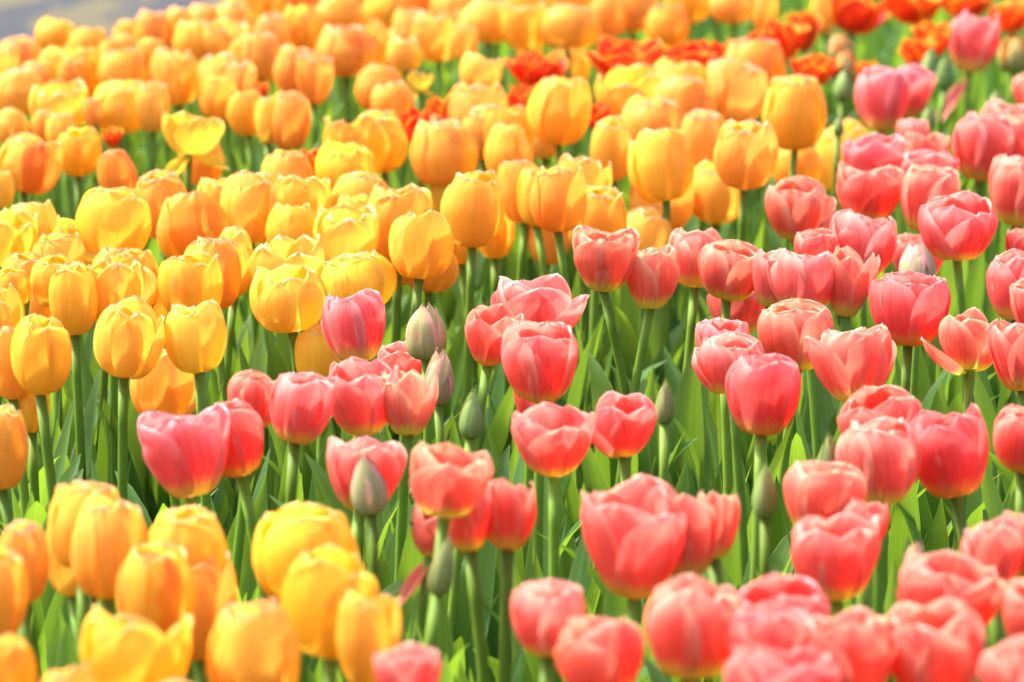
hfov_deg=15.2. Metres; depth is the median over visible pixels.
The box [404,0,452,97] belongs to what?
yellow tulip
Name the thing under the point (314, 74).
yellow tulip
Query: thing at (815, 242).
pink tulip
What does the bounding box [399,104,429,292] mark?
orange tulip
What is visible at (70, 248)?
yellow tulip
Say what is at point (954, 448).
pink tulip
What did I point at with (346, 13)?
yellow tulip
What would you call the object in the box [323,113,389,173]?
yellow tulip
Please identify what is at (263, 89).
orange tulip
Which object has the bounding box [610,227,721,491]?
pink tulip
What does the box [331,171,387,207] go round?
yellow tulip
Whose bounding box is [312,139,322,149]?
tulip bud
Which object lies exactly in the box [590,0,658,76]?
yellow tulip
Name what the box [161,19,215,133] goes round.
yellow tulip
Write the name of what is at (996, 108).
pink tulip
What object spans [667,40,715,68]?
orange tulip
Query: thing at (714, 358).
pink tulip
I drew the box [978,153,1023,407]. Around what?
pink tulip
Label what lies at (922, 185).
pink tulip
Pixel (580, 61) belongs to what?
yellow tulip
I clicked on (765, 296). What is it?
pink tulip
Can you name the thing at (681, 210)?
yellow tulip
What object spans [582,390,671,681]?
pink tulip
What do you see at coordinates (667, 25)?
yellow tulip
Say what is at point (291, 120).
yellow tulip
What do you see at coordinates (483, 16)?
yellow tulip
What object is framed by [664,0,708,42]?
yellow tulip
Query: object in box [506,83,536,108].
orange tulip
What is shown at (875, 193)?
pink tulip
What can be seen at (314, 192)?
yellow tulip
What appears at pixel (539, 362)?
pink tulip
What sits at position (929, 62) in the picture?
tulip bud
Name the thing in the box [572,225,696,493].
pink tulip
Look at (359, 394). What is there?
pink tulip
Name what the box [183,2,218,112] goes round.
yellow tulip
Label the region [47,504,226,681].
yellow tulip
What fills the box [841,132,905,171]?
pink tulip
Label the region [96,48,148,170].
yellow tulip
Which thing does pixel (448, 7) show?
yellow tulip
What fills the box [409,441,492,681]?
pink tulip
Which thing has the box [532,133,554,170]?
yellow tulip
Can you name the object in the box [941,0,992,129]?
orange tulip
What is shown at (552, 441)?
pink tulip
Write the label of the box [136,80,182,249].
yellow tulip
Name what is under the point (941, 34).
orange tulip
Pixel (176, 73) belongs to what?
yellow tulip
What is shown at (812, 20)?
orange tulip
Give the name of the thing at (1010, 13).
orange tulip
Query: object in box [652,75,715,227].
yellow tulip
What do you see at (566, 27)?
yellow tulip
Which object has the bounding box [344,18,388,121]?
yellow tulip
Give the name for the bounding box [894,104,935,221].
tulip bud
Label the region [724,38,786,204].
yellow tulip
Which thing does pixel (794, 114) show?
yellow tulip
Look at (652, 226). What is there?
yellow tulip
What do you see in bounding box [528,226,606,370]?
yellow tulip
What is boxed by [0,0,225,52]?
path
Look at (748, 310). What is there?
pink tulip
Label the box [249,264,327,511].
yellow tulip
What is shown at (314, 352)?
yellow tulip
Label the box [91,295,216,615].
yellow tulip
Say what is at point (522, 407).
pink tulip
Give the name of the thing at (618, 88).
yellow tulip
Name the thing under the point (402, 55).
yellow tulip
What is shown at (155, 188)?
yellow tulip
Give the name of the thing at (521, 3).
yellow tulip
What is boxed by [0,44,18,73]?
yellow tulip
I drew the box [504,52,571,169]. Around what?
orange tulip
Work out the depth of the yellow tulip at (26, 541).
2.62 m
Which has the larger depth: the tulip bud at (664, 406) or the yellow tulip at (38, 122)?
the yellow tulip at (38, 122)
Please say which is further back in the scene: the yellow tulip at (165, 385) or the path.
the path
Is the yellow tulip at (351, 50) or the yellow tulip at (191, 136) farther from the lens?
the yellow tulip at (351, 50)
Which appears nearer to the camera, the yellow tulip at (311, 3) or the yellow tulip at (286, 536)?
the yellow tulip at (286, 536)
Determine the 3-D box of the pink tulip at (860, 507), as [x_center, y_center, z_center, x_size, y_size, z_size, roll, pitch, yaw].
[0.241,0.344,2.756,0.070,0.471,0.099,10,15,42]
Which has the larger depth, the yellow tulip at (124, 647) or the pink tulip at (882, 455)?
the pink tulip at (882, 455)
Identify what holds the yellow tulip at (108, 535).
on the flower bed soil
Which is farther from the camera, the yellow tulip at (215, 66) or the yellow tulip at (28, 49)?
the yellow tulip at (28, 49)
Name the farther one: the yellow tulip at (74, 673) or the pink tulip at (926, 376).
the pink tulip at (926, 376)
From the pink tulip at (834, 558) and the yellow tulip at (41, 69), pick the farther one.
the yellow tulip at (41, 69)
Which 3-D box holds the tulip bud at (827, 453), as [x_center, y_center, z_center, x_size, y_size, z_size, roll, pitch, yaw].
[0.235,0.302,2.968,0.090,0.473,0.077,-1,13,0]
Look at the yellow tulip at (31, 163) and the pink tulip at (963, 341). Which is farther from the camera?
the yellow tulip at (31, 163)
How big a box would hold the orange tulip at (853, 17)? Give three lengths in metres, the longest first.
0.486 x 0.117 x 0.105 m
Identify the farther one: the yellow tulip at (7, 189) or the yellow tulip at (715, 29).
the yellow tulip at (715, 29)
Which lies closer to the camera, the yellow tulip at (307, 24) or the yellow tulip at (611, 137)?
the yellow tulip at (611, 137)
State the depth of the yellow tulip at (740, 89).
5.05 m
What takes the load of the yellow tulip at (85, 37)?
on the flower bed soil
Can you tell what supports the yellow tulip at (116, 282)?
on the flower bed soil
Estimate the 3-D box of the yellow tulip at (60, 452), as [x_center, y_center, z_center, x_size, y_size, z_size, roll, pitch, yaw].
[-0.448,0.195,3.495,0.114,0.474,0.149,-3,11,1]
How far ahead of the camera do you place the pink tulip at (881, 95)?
4.92 m
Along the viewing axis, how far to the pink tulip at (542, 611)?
2.46 m
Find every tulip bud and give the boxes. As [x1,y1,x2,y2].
[307,447,413,681]
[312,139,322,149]
[363,301,446,544]
[424,348,464,577]
[425,533,453,648]
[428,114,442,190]
[444,389,495,681]
[538,380,700,681]
[636,462,777,681]
[756,431,849,611]
[770,115,843,249]
[807,49,815,145]
[812,48,858,148]
[824,68,851,192]
[828,32,878,133]
[890,240,998,528]
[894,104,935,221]
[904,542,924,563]
[921,45,937,114]
[935,52,953,132]
[980,97,1001,285]
[984,88,1003,205]
[997,35,1023,104]
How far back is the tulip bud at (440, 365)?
3.23 m
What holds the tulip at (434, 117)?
on the flower bed soil
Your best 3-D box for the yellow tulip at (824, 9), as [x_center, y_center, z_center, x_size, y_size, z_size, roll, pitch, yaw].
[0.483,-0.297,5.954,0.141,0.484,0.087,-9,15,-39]
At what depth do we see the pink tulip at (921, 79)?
5.00 m
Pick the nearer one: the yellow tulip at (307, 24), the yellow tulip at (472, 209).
the yellow tulip at (472, 209)
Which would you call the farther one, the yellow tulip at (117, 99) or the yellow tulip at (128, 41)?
the yellow tulip at (128, 41)
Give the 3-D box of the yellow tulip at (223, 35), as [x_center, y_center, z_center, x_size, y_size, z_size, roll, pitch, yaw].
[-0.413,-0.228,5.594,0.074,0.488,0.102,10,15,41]
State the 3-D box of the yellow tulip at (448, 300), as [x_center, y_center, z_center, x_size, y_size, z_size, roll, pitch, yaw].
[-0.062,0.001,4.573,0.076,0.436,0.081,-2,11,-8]
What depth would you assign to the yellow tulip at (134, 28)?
5.60 m
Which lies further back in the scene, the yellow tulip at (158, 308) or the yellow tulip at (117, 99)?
the yellow tulip at (117, 99)
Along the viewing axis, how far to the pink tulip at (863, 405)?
3.05 m
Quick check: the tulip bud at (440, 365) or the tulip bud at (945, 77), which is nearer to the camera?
the tulip bud at (440, 365)
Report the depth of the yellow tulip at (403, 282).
4.04 m
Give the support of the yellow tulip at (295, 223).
on the flower bed soil
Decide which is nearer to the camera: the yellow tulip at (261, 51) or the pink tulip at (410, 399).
the pink tulip at (410, 399)
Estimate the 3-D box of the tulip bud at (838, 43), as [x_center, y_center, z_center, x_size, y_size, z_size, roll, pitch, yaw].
[0.483,-0.209,5.531,0.093,0.476,0.076,2,11,10]
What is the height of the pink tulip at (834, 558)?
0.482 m
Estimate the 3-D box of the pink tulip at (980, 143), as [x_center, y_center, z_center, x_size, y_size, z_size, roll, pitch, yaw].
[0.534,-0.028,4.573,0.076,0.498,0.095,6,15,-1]
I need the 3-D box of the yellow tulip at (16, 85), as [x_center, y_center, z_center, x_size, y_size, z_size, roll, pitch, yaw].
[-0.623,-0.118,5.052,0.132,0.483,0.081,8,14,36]
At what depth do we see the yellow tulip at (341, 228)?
3.89 m
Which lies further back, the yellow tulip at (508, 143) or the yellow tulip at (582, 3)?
the yellow tulip at (582, 3)
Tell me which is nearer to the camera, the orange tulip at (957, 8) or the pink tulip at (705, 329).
the pink tulip at (705, 329)
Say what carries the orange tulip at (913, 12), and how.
on the flower bed soil
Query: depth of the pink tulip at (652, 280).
3.68 m
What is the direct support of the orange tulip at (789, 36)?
on the flower bed soil
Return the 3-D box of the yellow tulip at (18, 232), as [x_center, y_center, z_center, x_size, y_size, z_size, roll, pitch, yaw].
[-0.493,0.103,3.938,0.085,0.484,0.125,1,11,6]
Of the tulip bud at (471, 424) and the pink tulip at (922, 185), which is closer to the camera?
the tulip bud at (471, 424)
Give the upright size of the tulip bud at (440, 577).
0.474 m
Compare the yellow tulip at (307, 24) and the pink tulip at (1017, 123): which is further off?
the yellow tulip at (307, 24)
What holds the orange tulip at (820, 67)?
on the flower bed soil
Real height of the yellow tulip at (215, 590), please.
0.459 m
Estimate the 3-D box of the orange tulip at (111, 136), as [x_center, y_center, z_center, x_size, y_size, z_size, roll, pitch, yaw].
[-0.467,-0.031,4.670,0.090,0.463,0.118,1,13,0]
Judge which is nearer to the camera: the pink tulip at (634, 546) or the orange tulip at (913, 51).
the pink tulip at (634, 546)
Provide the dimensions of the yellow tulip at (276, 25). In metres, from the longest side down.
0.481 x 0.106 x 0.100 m
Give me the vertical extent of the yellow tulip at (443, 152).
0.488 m
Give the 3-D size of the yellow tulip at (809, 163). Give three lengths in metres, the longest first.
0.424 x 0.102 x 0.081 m
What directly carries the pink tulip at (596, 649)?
on the flower bed soil
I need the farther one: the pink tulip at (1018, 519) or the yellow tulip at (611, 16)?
the yellow tulip at (611, 16)
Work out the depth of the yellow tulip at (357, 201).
4.03 m
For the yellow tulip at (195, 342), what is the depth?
3.23 m
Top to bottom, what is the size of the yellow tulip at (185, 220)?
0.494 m
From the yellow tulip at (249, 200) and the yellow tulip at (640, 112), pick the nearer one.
the yellow tulip at (249, 200)
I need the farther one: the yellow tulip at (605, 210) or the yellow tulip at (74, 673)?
the yellow tulip at (605, 210)
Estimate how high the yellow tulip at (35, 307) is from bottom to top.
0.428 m
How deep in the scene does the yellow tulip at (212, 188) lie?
4.10 m
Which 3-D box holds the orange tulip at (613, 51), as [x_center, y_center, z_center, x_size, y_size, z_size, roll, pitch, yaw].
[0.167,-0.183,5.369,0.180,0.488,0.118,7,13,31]
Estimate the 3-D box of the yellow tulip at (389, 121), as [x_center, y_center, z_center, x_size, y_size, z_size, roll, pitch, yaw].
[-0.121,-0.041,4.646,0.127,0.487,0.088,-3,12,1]
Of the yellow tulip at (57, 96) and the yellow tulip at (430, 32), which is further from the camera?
the yellow tulip at (430, 32)
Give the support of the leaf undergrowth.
on the flower bed soil
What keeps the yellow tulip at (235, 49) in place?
on the flower bed soil
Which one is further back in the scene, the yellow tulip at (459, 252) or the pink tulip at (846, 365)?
the yellow tulip at (459, 252)
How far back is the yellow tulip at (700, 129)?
4.59 m
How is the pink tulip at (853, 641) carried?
on the flower bed soil
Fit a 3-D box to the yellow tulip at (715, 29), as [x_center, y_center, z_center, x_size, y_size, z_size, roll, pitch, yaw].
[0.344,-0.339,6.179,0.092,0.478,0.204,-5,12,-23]
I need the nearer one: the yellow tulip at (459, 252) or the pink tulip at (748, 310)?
the pink tulip at (748, 310)
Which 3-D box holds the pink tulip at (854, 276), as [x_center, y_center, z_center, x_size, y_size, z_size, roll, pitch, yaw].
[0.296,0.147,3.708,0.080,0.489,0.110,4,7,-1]
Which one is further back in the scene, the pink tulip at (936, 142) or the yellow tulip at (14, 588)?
the pink tulip at (936, 142)
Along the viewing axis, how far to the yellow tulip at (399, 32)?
5.56 m
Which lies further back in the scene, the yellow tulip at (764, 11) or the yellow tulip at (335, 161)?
the yellow tulip at (764, 11)
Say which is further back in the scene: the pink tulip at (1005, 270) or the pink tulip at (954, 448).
the pink tulip at (1005, 270)
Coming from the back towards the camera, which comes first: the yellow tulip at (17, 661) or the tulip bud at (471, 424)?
the tulip bud at (471, 424)
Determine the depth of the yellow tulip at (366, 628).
2.42 m
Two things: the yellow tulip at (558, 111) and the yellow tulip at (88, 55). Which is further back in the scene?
the yellow tulip at (88, 55)
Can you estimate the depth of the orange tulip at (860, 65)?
5.23 m
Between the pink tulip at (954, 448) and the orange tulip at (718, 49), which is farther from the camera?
the orange tulip at (718, 49)
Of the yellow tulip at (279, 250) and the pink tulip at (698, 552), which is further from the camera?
the yellow tulip at (279, 250)
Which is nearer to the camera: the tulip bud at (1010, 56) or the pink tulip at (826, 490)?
the pink tulip at (826, 490)
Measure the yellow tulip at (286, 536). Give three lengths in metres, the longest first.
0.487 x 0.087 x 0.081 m
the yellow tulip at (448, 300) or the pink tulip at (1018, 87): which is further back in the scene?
the pink tulip at (1018, 87)
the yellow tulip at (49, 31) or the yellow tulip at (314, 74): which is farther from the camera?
the yellow tulip at (49, 31)
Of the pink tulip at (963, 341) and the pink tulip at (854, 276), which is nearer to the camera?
the pink tulip at (963, 341)
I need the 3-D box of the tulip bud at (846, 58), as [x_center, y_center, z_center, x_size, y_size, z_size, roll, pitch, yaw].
[0.457,-0.172,5.339,0.114,0.478,0.077,-2,11,-10]
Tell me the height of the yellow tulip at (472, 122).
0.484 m
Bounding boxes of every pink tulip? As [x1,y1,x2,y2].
[137,402,229,505]
[184,369,276,603]
[208,398,270,681]
[269,356,415,599]
[270,371,405,606]
[304,287,410,571]
[319,436,419,681]
[372,641,440,681]
[376,341,423,549]
[381,369,453,639]
[398,504,523,681]
[405,481,490,681]
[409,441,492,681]
[462,303,523,561]
[470,477,604,681]
[484,273,591,503]
[495,391,580,582]
[501,320,599,617]
[511,401,657,681]
[511,578,585,681]
[554,616,644,681]
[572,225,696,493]
[580,473,686,681]
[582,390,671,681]
[609,244,684,490]
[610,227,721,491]
[643,491,722,681]
[644,573,742,681]
[657,239,758,493]
[676,292,765,497]
[681,491,739,681]
[692,331,797,585]
[695,317,793,591]
[701,353,801,681]
[717,248,817,495]
[723,642,840,681]
[725,603,813,656]
[738,572,829,617]
[742,247,837,470]
[754,175,836,439]
[757,297,833,575]
[783,460,866,617]
[785,323,896,579]
[791,512,880,618]
[794,228,842,425]
[795,246,879,460]
[799,208,900,503]
[805,606,898,681]
[825,270,1001,586]
[833,161,904,330]
[835,415,920,681]
[837,385,926,611]
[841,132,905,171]
[844,498,889,609]
[854,65,909,220]
[866,142,889,328]
[883,597,985,681]
[884,149,958,276]
[892,233,953,404]
[896,118,928,234]
[897,64,936,119]
[897,131,968,316]
[897,307,1015,553]
[897,550,1006,627]
[898,403,1023,681]
[899,164,959,373]
[909,403,990,649]
[918,190,997,549]
[936,9,999,190]
[943,111,1014,310]
[961,516,1023,681]
[974,248,1023,503]
[978,99,1023,317]
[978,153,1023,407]
[978,635,1023,681]
[981,228,1023,491]
[982,317,1023,522]
[984,114,1023,299]
[988,278,1023,494]
[1002,510,1023,578]
[1002,578,1023,637]
[1012,73,1023,104]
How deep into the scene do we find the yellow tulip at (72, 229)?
3.92 m
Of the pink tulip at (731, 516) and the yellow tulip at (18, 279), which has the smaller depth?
the pink tulip at (731, 516)
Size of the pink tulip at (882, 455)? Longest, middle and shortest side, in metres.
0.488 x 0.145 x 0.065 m
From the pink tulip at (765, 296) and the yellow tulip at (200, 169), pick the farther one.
the yellow tulip at (200, 169)
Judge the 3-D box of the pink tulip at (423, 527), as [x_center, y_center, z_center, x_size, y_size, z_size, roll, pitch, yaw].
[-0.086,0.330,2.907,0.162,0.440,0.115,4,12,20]
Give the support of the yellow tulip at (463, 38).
on the flower bed soil
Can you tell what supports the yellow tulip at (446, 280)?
on the flower bed soil
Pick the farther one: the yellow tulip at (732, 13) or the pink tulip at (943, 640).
the yellow tulip at (732, 13)
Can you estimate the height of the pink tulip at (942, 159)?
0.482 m
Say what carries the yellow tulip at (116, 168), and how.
on the flower bed soil
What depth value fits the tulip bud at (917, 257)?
3.77 m
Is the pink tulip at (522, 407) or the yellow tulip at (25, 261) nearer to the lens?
the pink tulip at (522, 407)
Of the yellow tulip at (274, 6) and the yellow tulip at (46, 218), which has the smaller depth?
the yellow tulip at (46, 218)
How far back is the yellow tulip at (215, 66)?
5.11 m
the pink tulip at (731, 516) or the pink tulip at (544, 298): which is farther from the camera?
the pink tulip at (544, 298)
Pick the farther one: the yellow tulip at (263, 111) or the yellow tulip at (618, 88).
the yellow tulip at (618, 88)
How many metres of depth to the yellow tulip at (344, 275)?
3.65 m
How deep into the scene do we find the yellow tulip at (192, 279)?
3.60 m
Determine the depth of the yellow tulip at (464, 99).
4.82 m
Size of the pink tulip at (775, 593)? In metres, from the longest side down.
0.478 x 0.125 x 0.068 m
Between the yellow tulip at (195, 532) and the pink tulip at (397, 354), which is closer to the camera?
the yellow tulip at (195, 532)
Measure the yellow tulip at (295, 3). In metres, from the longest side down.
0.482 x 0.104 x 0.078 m
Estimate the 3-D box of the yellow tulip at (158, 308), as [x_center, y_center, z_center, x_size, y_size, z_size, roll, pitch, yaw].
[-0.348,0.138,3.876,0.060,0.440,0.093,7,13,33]
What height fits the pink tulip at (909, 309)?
0.502 m
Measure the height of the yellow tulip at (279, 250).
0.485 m
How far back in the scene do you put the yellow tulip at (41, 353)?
3.17 m
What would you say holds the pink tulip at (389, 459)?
on the flower bed soil
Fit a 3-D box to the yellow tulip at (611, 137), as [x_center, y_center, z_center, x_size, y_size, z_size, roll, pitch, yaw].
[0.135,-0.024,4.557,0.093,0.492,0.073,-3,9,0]
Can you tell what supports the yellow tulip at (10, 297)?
on the flower bed soil
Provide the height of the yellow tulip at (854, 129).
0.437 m
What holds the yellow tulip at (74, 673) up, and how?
on the flower bed soil
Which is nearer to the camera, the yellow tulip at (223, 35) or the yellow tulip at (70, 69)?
the yellow tulip at (70, 69)
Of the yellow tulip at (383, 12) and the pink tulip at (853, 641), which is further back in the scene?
the yellow tulip at (383, 12)
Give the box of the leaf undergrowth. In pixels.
[0,0,1023,681]
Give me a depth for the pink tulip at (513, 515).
2.75 m
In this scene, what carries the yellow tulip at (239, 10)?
on the flower bed soil
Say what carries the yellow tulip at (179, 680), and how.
on the flower bed soil
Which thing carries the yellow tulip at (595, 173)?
on the flower bed soil
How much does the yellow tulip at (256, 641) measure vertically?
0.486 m
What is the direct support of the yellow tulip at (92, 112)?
on the flower bed soil
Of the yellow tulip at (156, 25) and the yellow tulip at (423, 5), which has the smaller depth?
the yellow tulip at (156, 25)
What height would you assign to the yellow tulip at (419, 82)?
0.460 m
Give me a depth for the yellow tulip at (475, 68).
5.20 m
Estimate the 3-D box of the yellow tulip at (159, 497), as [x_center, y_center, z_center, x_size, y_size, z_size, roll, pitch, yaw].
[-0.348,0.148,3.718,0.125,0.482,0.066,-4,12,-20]
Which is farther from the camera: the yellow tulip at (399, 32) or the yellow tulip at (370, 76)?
the yellow tulip at (399, 32)
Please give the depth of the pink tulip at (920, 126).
4.59 m
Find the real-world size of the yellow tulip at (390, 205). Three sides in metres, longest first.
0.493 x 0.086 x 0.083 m
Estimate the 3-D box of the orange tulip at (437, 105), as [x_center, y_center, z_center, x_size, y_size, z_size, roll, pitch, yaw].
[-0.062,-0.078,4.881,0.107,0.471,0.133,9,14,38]
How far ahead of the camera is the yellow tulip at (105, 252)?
3.75 m
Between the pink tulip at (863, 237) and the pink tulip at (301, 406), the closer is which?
the pink tulip at (301, 406)
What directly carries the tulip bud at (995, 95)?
on the flower bed soil
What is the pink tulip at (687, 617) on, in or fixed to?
on the flower bed soil
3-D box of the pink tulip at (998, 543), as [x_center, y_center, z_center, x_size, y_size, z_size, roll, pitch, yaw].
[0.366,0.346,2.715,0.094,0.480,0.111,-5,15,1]
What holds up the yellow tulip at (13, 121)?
on the flower bed soil
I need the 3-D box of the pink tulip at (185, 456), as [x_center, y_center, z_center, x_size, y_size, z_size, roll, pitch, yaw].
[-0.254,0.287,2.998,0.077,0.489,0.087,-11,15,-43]
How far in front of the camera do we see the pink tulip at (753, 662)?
2.30 m
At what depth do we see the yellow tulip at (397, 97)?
4.91 m
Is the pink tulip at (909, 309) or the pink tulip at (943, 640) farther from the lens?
the pink tulip at (909, 309)
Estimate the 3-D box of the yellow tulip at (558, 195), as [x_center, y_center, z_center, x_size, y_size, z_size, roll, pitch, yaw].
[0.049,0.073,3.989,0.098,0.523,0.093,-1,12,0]
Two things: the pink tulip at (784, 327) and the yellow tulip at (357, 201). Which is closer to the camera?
the pink tulip at (784, 327)
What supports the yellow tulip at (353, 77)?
on the flower bed soil
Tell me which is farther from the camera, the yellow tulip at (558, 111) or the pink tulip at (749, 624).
the yellow tulip at (558, 111)
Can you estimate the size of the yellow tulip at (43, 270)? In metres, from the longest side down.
0.479 x 0.174 x 0.050 m
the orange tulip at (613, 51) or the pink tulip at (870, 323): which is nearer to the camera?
the pink tulip at (870, 323)
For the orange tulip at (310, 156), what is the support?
on the flower bed soil
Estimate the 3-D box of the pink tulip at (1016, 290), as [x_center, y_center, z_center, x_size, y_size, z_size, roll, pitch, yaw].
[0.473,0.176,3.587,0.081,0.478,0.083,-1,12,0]
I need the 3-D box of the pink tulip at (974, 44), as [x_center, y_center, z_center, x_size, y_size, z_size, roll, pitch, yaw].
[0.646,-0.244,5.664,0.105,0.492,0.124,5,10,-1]
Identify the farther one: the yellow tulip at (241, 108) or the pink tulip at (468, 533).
the yellow tulip at (241, 108)
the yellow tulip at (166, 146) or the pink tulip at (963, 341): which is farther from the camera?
the yellow tulip at (166, 146)
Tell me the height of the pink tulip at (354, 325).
0.502 m
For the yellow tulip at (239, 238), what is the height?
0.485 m
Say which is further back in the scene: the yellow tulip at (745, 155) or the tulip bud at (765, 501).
the yellow tulip at (745, 155)
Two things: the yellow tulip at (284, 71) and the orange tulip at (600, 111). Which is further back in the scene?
the yellow tulip at (284, 71)
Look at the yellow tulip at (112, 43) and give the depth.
5.41 m
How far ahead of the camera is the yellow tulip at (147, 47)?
5.35 m
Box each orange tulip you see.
[101,126,159,266]
[231,82,282,170]
[300,147,326,264]
[397,94,450,188]
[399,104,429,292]
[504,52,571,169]
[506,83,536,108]
[584,34,667,184]
[588,102,621,194]
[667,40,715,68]
[705,39,731,60]
[746,29,773,122]
[760,19,837,124]
[761,53,839,190]
[784,8,857,117]
[825,0,890,129]
[855,60,877,126]
[882,0,964,109]
[897,36,954,135]
[911,21,953,153]
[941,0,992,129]
[988,0,1023,103]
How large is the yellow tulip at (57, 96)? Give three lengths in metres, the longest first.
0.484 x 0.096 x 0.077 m
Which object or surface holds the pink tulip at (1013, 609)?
on the flower bed soil
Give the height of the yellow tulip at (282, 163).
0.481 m
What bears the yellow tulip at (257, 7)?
on the flower bed soil
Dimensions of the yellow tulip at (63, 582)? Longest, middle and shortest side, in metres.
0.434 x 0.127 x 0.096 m
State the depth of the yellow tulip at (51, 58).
5.24 m
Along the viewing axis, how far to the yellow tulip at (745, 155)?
4.22 m
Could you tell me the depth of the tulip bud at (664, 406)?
3.14 m
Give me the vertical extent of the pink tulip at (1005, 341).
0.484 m
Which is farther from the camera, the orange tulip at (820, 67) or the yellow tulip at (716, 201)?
the orange tulip at (820, 67)
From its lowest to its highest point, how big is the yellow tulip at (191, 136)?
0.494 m
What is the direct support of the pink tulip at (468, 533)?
on the flower bed soil
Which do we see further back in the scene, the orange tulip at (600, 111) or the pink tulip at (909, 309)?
the orange tulip at (600, 111)
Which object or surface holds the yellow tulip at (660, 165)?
on the flower bed soil
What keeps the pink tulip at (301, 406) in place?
on the flower bed soil
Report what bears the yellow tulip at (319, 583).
on the flower bed soil
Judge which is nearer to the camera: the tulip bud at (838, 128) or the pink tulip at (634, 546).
the pink tulip at (634, 546)
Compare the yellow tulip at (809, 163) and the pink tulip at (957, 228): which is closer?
the pink tulip at (957, 228)
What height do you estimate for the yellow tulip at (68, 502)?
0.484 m
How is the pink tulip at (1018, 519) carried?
on the flower bed soil
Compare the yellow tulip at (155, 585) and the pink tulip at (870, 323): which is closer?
the yellow tulip at (155, 585)
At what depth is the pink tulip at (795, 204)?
4.07 m
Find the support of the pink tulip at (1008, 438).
on the flower bed soil
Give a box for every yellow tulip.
[0,36,41,150]
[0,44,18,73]
[0,67,42,209]
[0,107,28,269]
[0,132,61,202]
[0,170,14,211]
[0,207,71,404]
[0,267,60,449]
[0,283,95,491]
[0,301,74,536]
[0,313,83,644]
[0,324,34,519]
[0,404,72,680]
[0,519,49,648]
[0,545,29,635]
[0,633,37,681]
[2,252,49,458]
[2,253,138,604]
[10,199,95,365]
[12,110,63,217]
[20,60,49,199]
[25,16,75,132]
[29,78,92,212]
[29,295,129,451]
[32,232,108,444]
[37,45,63,80]
[38,261,100,603]
[42,661,95,681]
[45,112,77,220]
[46,529,76,669]
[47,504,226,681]
[48,479,119,670]
[50,55,88,205]
[51,127,101,335]
[52,223,84,398]
[57,186,151,448]
[63,44,98,187]
[65,80,143,203]
[67,27,107,177]
[67,246,140,462]
[70,489,147,617]
[73,259,156,514]
[80,603,192,681]
[82,98,103,265]
[88,248,170,524]
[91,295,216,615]
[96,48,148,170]
[97,149,137,188]
[98,37,123,136]
[99,16,145,159]
[115,33,142,170]
[115,348,254,563]
[116,540,194,636]
[136,8,170,139]
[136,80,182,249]
[136,169,187,348]
[137,37,165,173]
[140,47,177,176]
[152,265,167,325]
[154,49,199,191]
[156,189,229,405]
[157,249,223,414]
[159,5,197,136]
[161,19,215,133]
[162,111,228,316]
[164,299,269,571]
[167,678,187,681]
[178,141,243,327]
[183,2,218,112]
[184,236,240,492]
[190,550,236,681]
[191,51,253,190]
[192,61,256,191]
[195,74,237,190]
[197,177,275,375]
[203,16,260,145]
[205,0,280,119]
[206,225,265,494]
[206,598,299,681]
[218,40,261,172]
[220,169,284,378]
[226,0,264,22]
[227,88,261,172]
[239,233,324,472]
[240,31,281,97]
[243,96,273,322]
[249,149,312,366]
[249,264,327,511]
[252,12,291,154]
[252,501,358,681]
[253,43,334,169]
[262,321,340,511]
[264,0,286,96]
[264,174,331,354]
[265,201,333,426]
[271,89,310,150]
[281,544,378,681]
[284,3,343,152]
[286,0,304,8]
[296,51,333,208]
[305,0,343,111]
[310,250,396,531]
[313,203,395,442]
[315,24,377,123]
[315,139,439,341]
[317,0,364,134]
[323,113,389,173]
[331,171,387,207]
[333,0,406,119]
[336,590,400,681]
[337,193,368,208]
[343,0,365,91]
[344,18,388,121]
[355,63,404,173]
[358,109,408,314]
[367,182,431,441]
[370,81,413,188]
[386,35,422,188]
[388,27,410,157]
[388,209,460,445]
[392,264,441,360]
[393,6,438,97]
[397,254,482,441]
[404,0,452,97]
[406,67,434,188]
[408,10,460,106]
[410,119,477,308]
[430,0,505,97]
[430,184,490,329]
[435,243,493,418]
[440,170,514,470]
[446,81,507,170]
[449,24,477,82]
[451,215,551,448]
[460,0,508,59]
[460,51,501,169]
[462,104,520,266]
[466,122,553,306]
[476,104,533,305]
[492,0,554,86]
[492,166,586,412]
[494,0,511,94]
[498,1,547,163]
[498,159,537,439]
[507,45,541,93]
[524,75,591,286]
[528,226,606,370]
[530,165,606,446]
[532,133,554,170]
[533,153,611,350]
[539,3,599,78]
[555,0,592,49]
[555,48,597,146]
[572,93,682,232]
[573,185,666,448]
[588,115,638,322]
[589,184,693,328]
[590,0,626,81]
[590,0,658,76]
[595,62,666,210]
[602,206,710,390]
[617,126,694,386]
[646,4,688,57]
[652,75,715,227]
[654,56,704,81]
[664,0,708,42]
[678,159,739,320]
[680,108,724,231]
[686,118,778,336]
[704,57,771,239]
[707,10,718,42]
[709,0,754,40]
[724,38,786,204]
[746,14,752,36]
[753,0,777,31]
[762,74,835,317]
[766,147,828,251]
[810,0,857,120]
[815,116,868,210]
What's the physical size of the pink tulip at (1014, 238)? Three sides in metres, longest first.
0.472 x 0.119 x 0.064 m
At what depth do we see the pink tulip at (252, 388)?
3.16 m
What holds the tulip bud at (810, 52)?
on the flower bed soil
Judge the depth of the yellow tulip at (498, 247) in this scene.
4.28 m
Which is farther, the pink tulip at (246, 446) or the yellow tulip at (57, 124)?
the yellow tulip at (57, 124)
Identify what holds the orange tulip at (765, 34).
on the flower bed soil
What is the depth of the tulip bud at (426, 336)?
3.42 m

